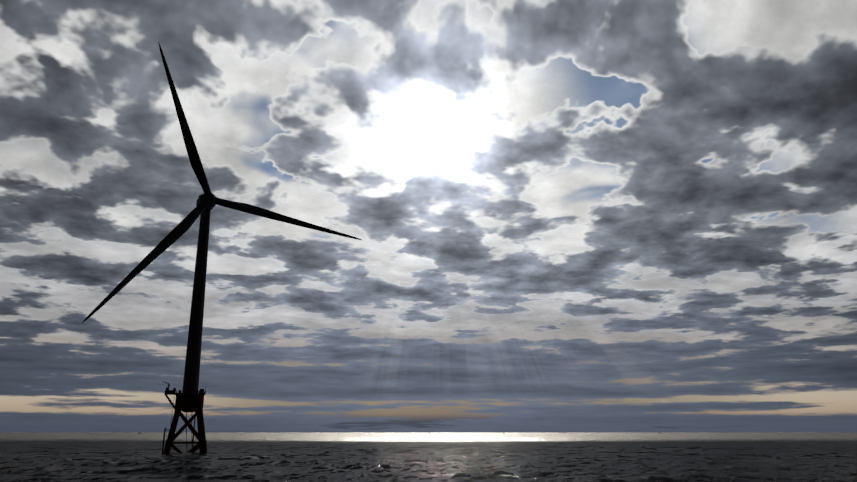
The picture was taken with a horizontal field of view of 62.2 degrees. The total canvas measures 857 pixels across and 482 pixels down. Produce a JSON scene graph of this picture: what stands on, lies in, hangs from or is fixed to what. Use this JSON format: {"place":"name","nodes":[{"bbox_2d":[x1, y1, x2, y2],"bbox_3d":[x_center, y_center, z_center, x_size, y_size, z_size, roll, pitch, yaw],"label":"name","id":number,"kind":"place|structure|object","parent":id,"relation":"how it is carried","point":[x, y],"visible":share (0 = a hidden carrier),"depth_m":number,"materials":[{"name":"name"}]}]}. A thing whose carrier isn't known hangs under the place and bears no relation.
{"place":"outdoors","nodes":[
{"label":"outdoors","id":0,"kind":"place"},
{"bbox_2d":[0,432,856,481],"bbox_3d":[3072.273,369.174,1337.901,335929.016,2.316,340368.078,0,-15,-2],"label":"sea","id":1,"kind":"structure","parent":0,"point":[458,457],"depth_m":238.96,"materials":[{"name":"liquid"}]},
{"bbox_2d":[162,381,207,452],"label":"jacket foundation","id":2,"kind":"object","parent":1,"relation":"in","point":[193,401],"visible":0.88,"depth_m":294.96,"materials":[{"name":"metal"}]},
{"bbox_2d":[82,41,360,392],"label":"wind turbine","id":3,"kind":"object","parent":2,"relation":"on","point":[207,201],"visible":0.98,"depth_m":313.46,"materials":[{"name":"paint"}]},
{"bbox_2d":[0,0,856,431],"label":"sky","id":4,"kind":"structure","parent":0,"point":[566,215],"materials":[{"name":"grey"}]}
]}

